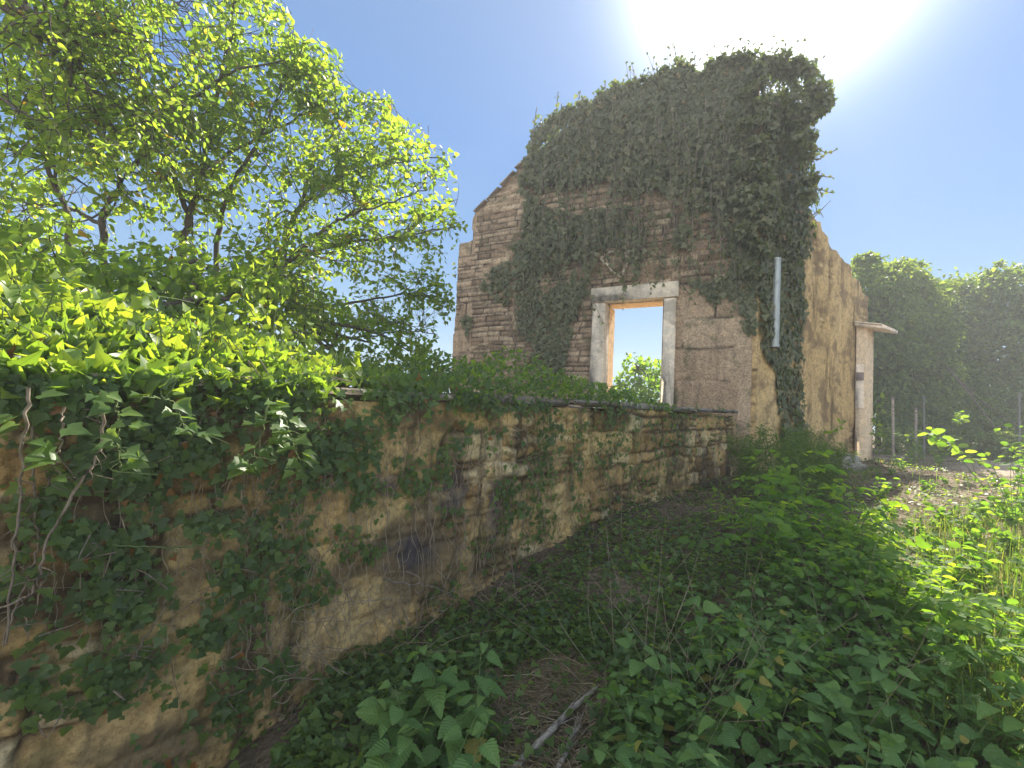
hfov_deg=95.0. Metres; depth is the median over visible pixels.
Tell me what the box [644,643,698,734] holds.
nettle plant
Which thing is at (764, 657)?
nettle plant
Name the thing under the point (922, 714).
nettle plant
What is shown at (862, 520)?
sapling
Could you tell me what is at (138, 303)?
ivy shoot
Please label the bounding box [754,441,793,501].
feathery weed
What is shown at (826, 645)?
sapling
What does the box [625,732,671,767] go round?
nettle plant
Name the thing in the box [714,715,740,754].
nettle plant
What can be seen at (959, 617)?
sapling
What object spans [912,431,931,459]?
broad weed
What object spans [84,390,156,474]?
hanging ivy stem
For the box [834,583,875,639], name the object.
nettle plant
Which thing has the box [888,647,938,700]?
nettle plant
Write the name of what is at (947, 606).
sapling
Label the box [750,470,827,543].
sapling
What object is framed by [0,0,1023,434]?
sky
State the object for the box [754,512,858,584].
sapling
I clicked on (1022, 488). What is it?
broad weed
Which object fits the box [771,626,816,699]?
nettle plant
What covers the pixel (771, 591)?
nettle plant
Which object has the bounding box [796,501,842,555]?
sapling
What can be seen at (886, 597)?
sapling
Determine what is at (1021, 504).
broad weed
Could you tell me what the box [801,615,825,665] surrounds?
nettle plant
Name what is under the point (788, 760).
nettle plant
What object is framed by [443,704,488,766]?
nettle plant
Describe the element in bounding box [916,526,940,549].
broad weed
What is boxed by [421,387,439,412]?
hanging ivy stem
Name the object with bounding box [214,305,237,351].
ivy shoot
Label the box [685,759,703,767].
nettle plant
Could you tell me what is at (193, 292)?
understory shrub
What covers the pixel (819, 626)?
nettle plant
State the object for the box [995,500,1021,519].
broad weed
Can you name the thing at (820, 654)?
sapling
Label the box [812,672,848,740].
nettle plant
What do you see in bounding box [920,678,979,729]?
nettle plant
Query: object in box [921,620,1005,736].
nettle plant
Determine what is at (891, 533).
sapling
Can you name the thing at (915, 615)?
sapling
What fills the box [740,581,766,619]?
nettle plant
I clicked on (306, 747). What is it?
ground cover
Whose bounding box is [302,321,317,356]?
ivy shoot
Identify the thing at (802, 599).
nettle plant
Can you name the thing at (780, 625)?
nettle plant
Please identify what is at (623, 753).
nettle plant
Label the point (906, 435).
bramble
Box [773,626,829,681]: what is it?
nettle plant
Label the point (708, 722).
nettle plant
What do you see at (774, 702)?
sapling
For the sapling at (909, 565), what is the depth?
3.28 m
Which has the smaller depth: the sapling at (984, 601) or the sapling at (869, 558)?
the sapling at (984, 601)
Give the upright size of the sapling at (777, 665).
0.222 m
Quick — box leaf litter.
[278,459,1023,767]
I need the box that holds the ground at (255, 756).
[223,436,1023,767]
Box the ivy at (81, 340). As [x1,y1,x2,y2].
[0,278,463,423]
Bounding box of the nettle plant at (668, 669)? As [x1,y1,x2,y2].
[647,655,693,691]
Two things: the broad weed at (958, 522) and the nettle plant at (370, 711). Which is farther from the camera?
the broad weed at (958, 522)
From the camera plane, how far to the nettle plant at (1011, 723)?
1.85 m
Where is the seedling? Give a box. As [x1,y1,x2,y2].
[709,487,722,512]
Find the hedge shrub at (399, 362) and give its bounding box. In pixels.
[351,347,459,392]
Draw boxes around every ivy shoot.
[0,253,26,307]
[33,270,63,321]
[48,268,87,310]
[74,282,114,327]
[129,269,156,332]
[142,288,171,339]
[171,302,201,349]
[202,297,225,338]
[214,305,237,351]
[233,279,263,329]
[274,314,295,350]
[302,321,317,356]
[350,351,362,375]
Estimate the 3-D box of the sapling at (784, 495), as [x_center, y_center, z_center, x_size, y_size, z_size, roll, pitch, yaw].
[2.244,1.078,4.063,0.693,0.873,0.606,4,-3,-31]
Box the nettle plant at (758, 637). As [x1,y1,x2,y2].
[755,630,825,727]
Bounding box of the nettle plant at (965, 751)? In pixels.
[939,716,998,757]
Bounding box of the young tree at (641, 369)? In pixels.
[612,352,660,403]
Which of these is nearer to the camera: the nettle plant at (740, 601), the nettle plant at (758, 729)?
the nettle plant at (758, 729)
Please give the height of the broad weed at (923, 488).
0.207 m
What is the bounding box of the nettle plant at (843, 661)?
[831,634,890,689]
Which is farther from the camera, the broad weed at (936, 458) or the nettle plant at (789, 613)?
the broad weed at (936, 458)
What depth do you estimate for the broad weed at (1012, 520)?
4.59 m
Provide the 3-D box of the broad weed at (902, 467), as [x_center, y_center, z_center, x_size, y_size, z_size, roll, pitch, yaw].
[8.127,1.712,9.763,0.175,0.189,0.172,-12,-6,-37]
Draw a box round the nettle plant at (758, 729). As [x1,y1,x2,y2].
[712,680,777,765]
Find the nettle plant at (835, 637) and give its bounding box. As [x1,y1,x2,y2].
[806,596,846,646]
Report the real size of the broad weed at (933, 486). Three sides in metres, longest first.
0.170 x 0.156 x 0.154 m
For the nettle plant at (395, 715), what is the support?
on the ground at (255, 756)
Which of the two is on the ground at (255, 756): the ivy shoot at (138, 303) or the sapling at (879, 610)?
the sapling at (879, 610)
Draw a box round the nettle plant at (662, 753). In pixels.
[633,740,673,767]
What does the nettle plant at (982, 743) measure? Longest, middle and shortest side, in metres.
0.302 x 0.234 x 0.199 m
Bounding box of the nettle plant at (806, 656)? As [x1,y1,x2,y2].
[761,626,825,692]
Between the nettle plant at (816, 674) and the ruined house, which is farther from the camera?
the ruined house
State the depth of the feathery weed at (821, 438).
8.16 m
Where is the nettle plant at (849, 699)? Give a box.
[814,673,864,728]
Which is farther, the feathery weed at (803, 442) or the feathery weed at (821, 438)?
the feathery weed at (821, 438)
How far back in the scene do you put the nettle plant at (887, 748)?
1.97 m
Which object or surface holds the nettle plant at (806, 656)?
on the ground at (255, 756)
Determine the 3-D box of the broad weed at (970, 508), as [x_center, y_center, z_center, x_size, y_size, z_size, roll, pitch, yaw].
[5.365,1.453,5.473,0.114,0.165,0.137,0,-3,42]
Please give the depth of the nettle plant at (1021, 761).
1.84 m
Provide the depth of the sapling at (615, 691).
2.24 m
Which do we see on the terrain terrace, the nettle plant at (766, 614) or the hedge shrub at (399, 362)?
the hedge shrub at (399, 362)
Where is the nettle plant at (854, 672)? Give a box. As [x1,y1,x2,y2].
[828,638,890,717]
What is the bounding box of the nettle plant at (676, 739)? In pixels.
[663,732,704,767]
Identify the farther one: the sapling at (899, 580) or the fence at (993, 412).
the fence at (993, 412)
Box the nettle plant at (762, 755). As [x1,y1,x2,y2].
[755,715,815,767]
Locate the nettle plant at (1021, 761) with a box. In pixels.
[1004,711,1023,767]
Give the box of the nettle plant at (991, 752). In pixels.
[931,685,1023,767]
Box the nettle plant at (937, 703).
[902,653,961,727]
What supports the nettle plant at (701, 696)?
on the ground at (255, 756)
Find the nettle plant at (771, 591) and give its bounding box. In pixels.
[757,580,777,618]
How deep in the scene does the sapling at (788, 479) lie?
3.89 m
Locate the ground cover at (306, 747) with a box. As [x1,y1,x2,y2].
[208,457,1023,767]
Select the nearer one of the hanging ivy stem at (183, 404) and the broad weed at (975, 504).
the hanging ivy stem at (183, 404)
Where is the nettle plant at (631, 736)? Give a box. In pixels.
[609,672,653,767]
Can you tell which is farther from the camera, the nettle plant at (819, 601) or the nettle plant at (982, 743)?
the nettle plant at (819, 601)
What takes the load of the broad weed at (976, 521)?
on the ground at (255, 756)
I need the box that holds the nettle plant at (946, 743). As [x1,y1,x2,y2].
[924,735,975,767]
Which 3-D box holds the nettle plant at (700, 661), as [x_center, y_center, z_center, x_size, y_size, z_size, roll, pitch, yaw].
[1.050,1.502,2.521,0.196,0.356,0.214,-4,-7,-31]
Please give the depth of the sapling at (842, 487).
4.82 m
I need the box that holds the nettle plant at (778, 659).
[734,648,784,720]
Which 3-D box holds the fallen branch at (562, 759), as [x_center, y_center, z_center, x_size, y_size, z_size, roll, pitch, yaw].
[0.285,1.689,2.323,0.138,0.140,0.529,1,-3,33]
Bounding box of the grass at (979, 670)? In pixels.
[428,447,1023,767]
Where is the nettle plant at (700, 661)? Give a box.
[684,627,726,694]
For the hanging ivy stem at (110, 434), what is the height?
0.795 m
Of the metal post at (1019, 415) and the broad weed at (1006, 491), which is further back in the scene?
the metal post at (1019, 415)
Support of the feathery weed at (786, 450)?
on the ground at (255, 756)
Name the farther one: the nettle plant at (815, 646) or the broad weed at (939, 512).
the broad weed at (939, 512)
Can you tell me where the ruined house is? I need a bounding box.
[451,79,897,470]
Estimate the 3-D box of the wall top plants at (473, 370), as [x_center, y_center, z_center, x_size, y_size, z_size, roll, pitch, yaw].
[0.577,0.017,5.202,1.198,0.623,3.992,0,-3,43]
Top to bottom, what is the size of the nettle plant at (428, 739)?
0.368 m
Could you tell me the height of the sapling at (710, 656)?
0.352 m
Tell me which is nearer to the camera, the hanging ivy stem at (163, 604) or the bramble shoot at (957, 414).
the hanging ivy stem at (163, 604)
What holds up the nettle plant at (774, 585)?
on the ground at (255, 756)
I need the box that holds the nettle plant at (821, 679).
[809,675,841,694]
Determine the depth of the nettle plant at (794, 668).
2.15 m
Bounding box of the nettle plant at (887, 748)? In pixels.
[854,648,937,767]
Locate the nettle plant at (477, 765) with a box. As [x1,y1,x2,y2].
[473,758,519,767]
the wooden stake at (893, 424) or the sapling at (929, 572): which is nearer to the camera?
the sapling at (929, 572)
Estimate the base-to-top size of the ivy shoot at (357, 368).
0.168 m
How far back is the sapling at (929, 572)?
2.93 m
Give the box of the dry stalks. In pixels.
[253,459,936,767]
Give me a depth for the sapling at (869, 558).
3.61 m
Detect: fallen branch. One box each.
[508,684,599,767]
[554,686,593,767]
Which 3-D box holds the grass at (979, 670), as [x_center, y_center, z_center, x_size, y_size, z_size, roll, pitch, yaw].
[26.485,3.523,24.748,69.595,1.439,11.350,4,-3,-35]
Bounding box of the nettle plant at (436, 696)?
[402,638,468,735]
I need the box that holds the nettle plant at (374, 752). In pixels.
[359,721,434,767]
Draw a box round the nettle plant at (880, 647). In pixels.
[869,631,913,697]
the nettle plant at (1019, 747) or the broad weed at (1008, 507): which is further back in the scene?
the broad weed at (1008, 507)
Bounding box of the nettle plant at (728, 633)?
[691,613,751,675]
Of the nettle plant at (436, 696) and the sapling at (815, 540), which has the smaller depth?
the nettle plant at (436, 696)
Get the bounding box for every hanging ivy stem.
[0,387,68,643]
[0,391,123,608]
[0,425,65,645]
[21,407,108,495]
[68,599,180,675]
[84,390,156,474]
[106,529,241,572]
[130,390,231,445]
[169,565,225,623]
[193,395,236,449]
[202,426,252,516]
[209,469,295,547]
[226,395,289,479]
[264,398,325,482]
[332,387,374,428]
[381,391,413,426]
[383,578,456,602]
[408,419,424,463]
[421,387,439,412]
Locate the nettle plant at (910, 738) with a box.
[879,693,919,765]
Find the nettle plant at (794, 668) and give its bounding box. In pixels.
[778,649,881,753]
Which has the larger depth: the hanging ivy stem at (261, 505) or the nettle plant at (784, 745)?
the hanging ivy stem at (261, 505)
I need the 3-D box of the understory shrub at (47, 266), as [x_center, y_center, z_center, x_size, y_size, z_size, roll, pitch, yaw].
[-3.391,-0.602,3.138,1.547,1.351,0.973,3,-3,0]
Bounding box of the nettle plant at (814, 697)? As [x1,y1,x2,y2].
[786,687,858,767]
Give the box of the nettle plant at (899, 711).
[860,664,935,764]
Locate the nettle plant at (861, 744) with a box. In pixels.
[842,721,879,767]
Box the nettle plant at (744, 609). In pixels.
[720,600,746,641]
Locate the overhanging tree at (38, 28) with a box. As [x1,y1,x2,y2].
[0,0,271,242]
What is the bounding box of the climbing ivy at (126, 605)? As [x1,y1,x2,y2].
[0,359,731,767]
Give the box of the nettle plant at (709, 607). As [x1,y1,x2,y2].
[674,582,724,655]
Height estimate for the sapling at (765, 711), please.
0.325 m
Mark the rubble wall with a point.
(102, 743)
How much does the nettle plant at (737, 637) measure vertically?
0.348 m
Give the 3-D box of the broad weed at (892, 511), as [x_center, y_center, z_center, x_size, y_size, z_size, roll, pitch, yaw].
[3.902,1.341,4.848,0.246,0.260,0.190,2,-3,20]
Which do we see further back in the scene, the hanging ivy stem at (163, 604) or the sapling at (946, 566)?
the sapling at (946, 566)
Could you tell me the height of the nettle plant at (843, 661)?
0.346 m
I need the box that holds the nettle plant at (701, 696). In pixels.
[683,679,707,730]
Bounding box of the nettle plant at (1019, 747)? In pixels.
[1016,730,1023,750]
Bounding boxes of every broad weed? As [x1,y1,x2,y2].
[858,501,884,528]
[870,476,899,501]
[871,466,881,475]
[876,503,901,523]
[884,462,896,474]
[893,454,907,468]
[897,438,903,453]
[897,461,906,470]
[903,513,926,537]
[905,446,918,462]
[908,533,944,570]
[910,561,930,579]
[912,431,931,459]
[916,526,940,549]
[919,479,934,491]
[922,502,953,529]
[922,535,950,558]
[925,513,944,532]
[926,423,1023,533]
[928,482,938,491]
[929,446,942,466]
[931,435,961,462]
[931,541,979,590]
[935,583,1000,644]
[939,476,947,484]
[945,502,960,517]
[947,572,975,606]
[949,505,988,539]
[952,528,986,546]
[962,552,1002,586]
[963,537,1002,565]
[965,514,985,527]
[966,502,974,513]
[967,434,982,457]
[969,493,997,523]
[970,578,1023,635]
[971,497,994,516]
[977,452,1023,525]
[984,575,1021,604]
[986,523,1023,555]
[987,493,1013,511]
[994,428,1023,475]
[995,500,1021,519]
[997,510,1020,528]
[998,435,1023,509]
[1003,435,1023,488]
[1005,621,1023,662]
[1007,506,1023,519]
[1008,550,1023,568]
[1009,548,1023,576]
[1010,492,1023,515]
[1017,487,1023,508]
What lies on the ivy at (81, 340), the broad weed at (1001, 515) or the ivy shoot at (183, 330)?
the ivy shoot at (183, 330)
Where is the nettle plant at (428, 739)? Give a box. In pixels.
[392,658,456,767]
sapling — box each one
[583,667,663,749]
[635,670,697,732]
[672,694,741,755]
[677,495,802,590]
[688,644,759,703]
[727,498,841,594]
[727,548,827,618]
[731,456,821,548]
[731,501,823,577]
[737,683,821,766]
[740,647,814,731]
[741,640,818,682]
[744,501,800,553]
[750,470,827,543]
[753,449,875,565]
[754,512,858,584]
[774,626,876,690]
[775,609,848,674]
[785,541,876,620]
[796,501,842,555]
[797,494,868,546]
[800,536,897,594]
[801,478,870,521]
[801,535,857,573]
[802,526,923,599]
[803,515,905,593]
[809,482,930,573]
[813,582,934,675]
[816,564,895,625]
[820,521,909,557]
[822,520,889,563]
[829,547,922,625]
[829,570,955,643]
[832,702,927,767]
[834,513,895,553]
[835,538,954,601]
[838,518,894,556]
[840,520,906,552]
[844,505,886,535]
[847,537,899,581]
[847,550,911,594]
[848,618,980,690]
[850,570,952,636]
[857,559,948,636]
[860,565,1023,667]
[864,586,969,652]
[868,549,983,618]
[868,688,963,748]
[870,577,942,622]
[870,581,1023,674]
[875,554,956,601]
[909,582,1023,676]
[912,615,1023,702]
[958,624,1023,700]
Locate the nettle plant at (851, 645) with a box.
[828,628,876,674]
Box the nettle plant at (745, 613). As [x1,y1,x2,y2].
[738,610,758,635]
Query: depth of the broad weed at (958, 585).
3.22 m
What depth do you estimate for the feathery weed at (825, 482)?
5.74 m
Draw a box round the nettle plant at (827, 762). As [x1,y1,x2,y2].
[818,752,863,767]
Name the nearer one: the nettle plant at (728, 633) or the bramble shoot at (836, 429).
the nettle plant at (728, 633)
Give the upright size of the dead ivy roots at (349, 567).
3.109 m
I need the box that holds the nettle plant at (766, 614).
[756,587,781,631]
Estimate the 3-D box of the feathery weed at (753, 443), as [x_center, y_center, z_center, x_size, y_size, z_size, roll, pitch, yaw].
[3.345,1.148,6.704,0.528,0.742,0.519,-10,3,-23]
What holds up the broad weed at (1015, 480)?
on the ground at (255, 756)
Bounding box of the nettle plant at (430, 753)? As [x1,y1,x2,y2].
[418,686,494,767]
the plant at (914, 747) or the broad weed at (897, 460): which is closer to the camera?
the plant at (914, 747)
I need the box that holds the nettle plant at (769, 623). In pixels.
[752,607,786,658]
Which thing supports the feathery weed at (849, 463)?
on the ground at (255, 756)
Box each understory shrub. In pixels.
[0,208,150,294]
[91,230,291,333]
[239,274,432,369]
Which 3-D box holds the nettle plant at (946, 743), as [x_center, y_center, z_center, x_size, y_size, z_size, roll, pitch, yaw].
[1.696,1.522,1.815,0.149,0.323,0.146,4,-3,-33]
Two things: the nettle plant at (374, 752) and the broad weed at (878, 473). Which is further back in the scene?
the broad weed at (878, 473)
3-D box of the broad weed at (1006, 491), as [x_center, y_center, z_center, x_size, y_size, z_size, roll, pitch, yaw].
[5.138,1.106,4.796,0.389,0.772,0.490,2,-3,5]
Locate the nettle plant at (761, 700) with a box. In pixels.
[733,652,792,737]
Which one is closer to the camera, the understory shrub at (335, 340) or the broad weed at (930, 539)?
the broad weed at (930, 539)
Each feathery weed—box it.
[723,432,760,495]
[727,437,757,486]
[731,420,772,472]
[737,434,776,502]
[754,421,805,508]
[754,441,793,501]
[771,433,814,507]
[780,442,801,485]
[786,426,820,477]
[792,430,817,492]
[798,426,838,469]
[798,441,833,489]
[799,458,841,505]
[802,443,847,497]
[808,438,850,489]
[813,443,859,502]
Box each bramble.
[871,432,914,468]
[885,428,985,477]
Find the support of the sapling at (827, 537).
on the ground at (255, 756)
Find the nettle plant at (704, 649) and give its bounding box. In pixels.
[676,622,735,691]
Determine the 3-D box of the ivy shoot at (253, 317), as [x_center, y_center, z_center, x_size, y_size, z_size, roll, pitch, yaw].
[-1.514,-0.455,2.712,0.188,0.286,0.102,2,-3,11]
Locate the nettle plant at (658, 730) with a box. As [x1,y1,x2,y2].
[638,685,677,747]
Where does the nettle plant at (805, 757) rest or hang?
on the ground at (255, 756)
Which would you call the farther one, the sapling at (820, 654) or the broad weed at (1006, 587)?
the broad weed at (1006, 587)
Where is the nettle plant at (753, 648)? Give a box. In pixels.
[715,617,767,679]
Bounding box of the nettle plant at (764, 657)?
[756,648,782,686]
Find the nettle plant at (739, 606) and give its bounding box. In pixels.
[733,603,767,652]
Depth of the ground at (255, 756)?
3.69 m
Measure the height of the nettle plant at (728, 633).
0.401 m
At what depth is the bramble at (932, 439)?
8.48 m
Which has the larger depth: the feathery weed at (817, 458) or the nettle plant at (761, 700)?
the feathery weed at (817, 458)
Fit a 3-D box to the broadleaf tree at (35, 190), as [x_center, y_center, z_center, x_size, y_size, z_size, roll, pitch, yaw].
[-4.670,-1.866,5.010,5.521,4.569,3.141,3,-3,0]
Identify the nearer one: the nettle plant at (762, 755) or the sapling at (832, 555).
the nettle plant at (762, 755)
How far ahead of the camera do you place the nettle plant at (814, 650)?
2.47 m
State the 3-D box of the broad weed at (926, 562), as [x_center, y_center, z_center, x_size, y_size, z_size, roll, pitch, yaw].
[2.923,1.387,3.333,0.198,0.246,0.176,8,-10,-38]
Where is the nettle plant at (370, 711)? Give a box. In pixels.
[356,689,414,750]
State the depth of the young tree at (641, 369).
16.64 m
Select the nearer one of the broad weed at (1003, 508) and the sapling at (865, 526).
the sapling at (865, 526)
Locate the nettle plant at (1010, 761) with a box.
[994,757,1021,767]
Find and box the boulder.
[826,453,866,471]
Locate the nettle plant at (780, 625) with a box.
[759,612,791,649]
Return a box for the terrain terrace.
[198,389,632,409]
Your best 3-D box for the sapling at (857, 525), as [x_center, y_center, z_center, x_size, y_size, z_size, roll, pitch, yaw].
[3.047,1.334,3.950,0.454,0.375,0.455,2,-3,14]
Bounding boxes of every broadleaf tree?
[0,0,345,337]
[37,0,378,298]
[58,36,467,366]
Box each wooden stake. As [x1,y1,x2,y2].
[891,398,894,456]
[914,408,917,457]
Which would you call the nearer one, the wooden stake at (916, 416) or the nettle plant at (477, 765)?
the nettle plant at (477, 765)
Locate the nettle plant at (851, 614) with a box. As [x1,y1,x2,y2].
[827,591,858,627]
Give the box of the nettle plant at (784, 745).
[768,722,815,758]
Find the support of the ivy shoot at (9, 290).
on the ivy at (81, 340)
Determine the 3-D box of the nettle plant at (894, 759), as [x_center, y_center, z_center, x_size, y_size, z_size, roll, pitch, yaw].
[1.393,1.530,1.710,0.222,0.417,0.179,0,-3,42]
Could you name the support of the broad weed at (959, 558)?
on the ground at (255, 756)
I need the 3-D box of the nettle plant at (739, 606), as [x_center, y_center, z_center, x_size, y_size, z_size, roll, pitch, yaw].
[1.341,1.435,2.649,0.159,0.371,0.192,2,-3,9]
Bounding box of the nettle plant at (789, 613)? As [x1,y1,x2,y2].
[783,605,825,659]
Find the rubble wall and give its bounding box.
[0,371,737,767]
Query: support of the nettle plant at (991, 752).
on the ground at (255, 756)
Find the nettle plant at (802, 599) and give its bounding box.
[774,559,817,634]
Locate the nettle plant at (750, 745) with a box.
[699,671,771,767]
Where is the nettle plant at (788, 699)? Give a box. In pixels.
[773,683,805,724]
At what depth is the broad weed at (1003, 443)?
5.41 m
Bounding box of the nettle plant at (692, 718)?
[680,705,710,767]
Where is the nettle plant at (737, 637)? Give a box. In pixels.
[710,603,739,662]
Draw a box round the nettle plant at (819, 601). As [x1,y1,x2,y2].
[804,564,846,628]
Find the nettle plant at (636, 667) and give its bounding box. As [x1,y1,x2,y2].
[615,628,670,710]
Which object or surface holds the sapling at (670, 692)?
on the ground at (255, 756)
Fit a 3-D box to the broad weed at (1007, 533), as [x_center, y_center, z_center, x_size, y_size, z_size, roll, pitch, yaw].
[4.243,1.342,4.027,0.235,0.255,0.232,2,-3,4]
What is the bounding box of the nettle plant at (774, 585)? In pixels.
[764,565,805,624]
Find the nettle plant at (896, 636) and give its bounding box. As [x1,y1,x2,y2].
[853,626,905,692]
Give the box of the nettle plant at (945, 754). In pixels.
[905,697,956,767]
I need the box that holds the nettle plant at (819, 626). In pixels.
[770,614,825,673]
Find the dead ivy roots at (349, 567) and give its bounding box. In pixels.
[19,414,707,727]
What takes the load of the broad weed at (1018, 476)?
on the ground at (255, 756)
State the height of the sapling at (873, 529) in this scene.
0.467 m
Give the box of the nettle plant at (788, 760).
[781,721,828,767]
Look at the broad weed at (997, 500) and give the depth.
5.67 m
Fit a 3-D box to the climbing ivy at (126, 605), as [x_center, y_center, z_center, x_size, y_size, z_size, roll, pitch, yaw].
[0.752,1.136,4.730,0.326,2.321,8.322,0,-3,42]
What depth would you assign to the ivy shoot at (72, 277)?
2.12 m
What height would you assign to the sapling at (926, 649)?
0.359 m
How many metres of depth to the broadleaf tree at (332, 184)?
5.48 m
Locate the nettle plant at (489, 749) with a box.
[447,709,500,767]
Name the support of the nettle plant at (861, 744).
on the ground at (255, 756)
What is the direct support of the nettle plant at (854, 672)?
on the ground at (255, 756)
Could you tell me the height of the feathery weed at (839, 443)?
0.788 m
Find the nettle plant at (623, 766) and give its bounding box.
[618,761,634,767]
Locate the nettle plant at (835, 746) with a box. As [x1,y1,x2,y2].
[791,698,877,767]
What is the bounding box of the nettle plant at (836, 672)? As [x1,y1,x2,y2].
[819,655,848,718]
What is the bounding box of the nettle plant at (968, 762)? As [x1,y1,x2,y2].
[939,757,1003,767]
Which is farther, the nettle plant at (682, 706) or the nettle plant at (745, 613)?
the nettle plant at (745, 613)
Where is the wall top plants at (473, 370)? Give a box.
[393,345,681,416]
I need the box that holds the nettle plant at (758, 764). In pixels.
[747,753,779,767]
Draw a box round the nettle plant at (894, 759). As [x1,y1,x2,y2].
[882,733,926,767]
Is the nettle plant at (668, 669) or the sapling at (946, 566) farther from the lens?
the sapling at (946, 566)
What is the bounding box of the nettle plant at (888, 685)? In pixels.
[847,641,926,734]
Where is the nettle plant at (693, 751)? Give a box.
[677,734,729,767]
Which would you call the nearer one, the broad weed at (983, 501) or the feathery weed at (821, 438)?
the broad weed at (983, 501)
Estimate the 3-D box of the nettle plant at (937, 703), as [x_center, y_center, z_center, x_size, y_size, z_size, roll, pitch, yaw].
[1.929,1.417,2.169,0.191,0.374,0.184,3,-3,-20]
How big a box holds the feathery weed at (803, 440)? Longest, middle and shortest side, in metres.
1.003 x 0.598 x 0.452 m
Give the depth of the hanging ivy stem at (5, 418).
1.73 m
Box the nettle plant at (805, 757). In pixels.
[794,747,826,767]
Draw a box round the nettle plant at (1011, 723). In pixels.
[990,693,1023,759]
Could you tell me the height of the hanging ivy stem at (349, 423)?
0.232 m
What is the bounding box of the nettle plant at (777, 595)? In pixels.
[768,563,799,600]
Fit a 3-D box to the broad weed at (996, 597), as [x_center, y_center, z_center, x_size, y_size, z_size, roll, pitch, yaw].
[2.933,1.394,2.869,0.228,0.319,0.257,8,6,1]
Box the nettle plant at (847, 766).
[838,765,862,767]
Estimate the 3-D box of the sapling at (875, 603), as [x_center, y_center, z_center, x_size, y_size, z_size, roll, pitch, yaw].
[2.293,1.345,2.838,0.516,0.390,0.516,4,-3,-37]
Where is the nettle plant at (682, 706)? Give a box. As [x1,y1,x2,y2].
[671,679,710,749]
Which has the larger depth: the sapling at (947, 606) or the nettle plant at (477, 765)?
the sapling at (947, 606)
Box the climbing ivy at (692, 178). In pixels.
[451,35,839,455]
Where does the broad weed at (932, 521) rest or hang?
on the ground at (255, 756)
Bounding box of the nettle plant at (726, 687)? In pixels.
[704,666,740,719]
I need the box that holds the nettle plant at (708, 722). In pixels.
[682,696,747,767]
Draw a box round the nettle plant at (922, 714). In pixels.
[892,683,932,741]
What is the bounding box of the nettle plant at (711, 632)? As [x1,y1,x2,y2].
[685,604,729,643]
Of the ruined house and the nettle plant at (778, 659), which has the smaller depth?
the nettle plant at (778, 659)
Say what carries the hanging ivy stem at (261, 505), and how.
hanging from the climbing ivy at (126, 605)
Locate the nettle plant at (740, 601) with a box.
[729,585,752,620]
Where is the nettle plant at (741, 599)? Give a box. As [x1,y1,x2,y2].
[733,572,754,610]
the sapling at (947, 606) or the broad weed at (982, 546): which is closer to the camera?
the sapling at (947, 606)
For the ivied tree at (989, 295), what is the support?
on the ground at (255, 756)
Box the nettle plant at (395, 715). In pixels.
[377,679,438,767]
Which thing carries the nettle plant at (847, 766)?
on the ground at (255, 756)
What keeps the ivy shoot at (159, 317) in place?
on the ivy at (81, 340)
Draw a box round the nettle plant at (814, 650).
[785,633,823,691]
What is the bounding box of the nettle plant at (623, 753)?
[593,734,631,767]
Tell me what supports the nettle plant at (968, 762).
on the ground at (255, 756)
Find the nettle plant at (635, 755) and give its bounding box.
[630,750,656,767]
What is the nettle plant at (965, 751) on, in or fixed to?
on the ground at (255, 756)
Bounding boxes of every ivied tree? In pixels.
[849,250,968,447]
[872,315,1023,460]
[910,258,1023,451]
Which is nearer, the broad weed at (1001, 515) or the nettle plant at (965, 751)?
the nettle plant at (965, 751)
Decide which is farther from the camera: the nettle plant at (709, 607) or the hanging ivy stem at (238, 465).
the nettle plant at (709, 607)
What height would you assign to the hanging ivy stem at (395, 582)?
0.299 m
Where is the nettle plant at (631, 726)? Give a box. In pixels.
[605,692,648,767]
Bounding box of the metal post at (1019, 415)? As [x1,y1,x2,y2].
[1018,393,1020,459]
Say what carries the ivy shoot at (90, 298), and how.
on the ivy at (81, 340)
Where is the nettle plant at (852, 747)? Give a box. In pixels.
[838,725,894,767]
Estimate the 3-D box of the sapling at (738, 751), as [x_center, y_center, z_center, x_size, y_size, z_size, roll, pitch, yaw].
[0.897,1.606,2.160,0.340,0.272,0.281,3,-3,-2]
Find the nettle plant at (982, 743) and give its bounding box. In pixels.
[956,694,1019,767]
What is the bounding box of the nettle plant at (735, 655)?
[725,617,756,682]
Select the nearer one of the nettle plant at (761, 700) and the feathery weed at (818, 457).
the nettle plant at (761, 700)
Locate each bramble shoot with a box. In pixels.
[824,418,847,443]
[869,393,886,469]
[952,411,973,468]
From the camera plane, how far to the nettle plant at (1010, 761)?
1.77 m
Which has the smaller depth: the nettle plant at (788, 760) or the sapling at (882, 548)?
the nettle plant at (788, 760)
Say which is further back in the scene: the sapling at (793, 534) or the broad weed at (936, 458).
the broad weed at (936, 458)
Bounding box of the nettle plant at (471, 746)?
[443,633,506,762]
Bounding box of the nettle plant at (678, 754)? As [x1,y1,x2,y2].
[675,751,695,764]
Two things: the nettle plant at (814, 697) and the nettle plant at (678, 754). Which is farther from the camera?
the nettle plant at (814, 697)
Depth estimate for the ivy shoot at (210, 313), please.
2.50 m
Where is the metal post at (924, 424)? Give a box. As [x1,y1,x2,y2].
[923,396,924,457]
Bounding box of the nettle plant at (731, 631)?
[714,615,747,663]
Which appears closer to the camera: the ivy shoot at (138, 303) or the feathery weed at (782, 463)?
the ivy shoot at (138, 303)
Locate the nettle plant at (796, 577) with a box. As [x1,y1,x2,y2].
[779,554,817,607]
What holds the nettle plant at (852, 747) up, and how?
on the ground at (255, 756)
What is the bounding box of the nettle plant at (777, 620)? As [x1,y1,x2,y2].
[766,602,787,645]
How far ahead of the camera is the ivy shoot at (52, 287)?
2.06 m
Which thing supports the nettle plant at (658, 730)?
on the ground at (255, 756)

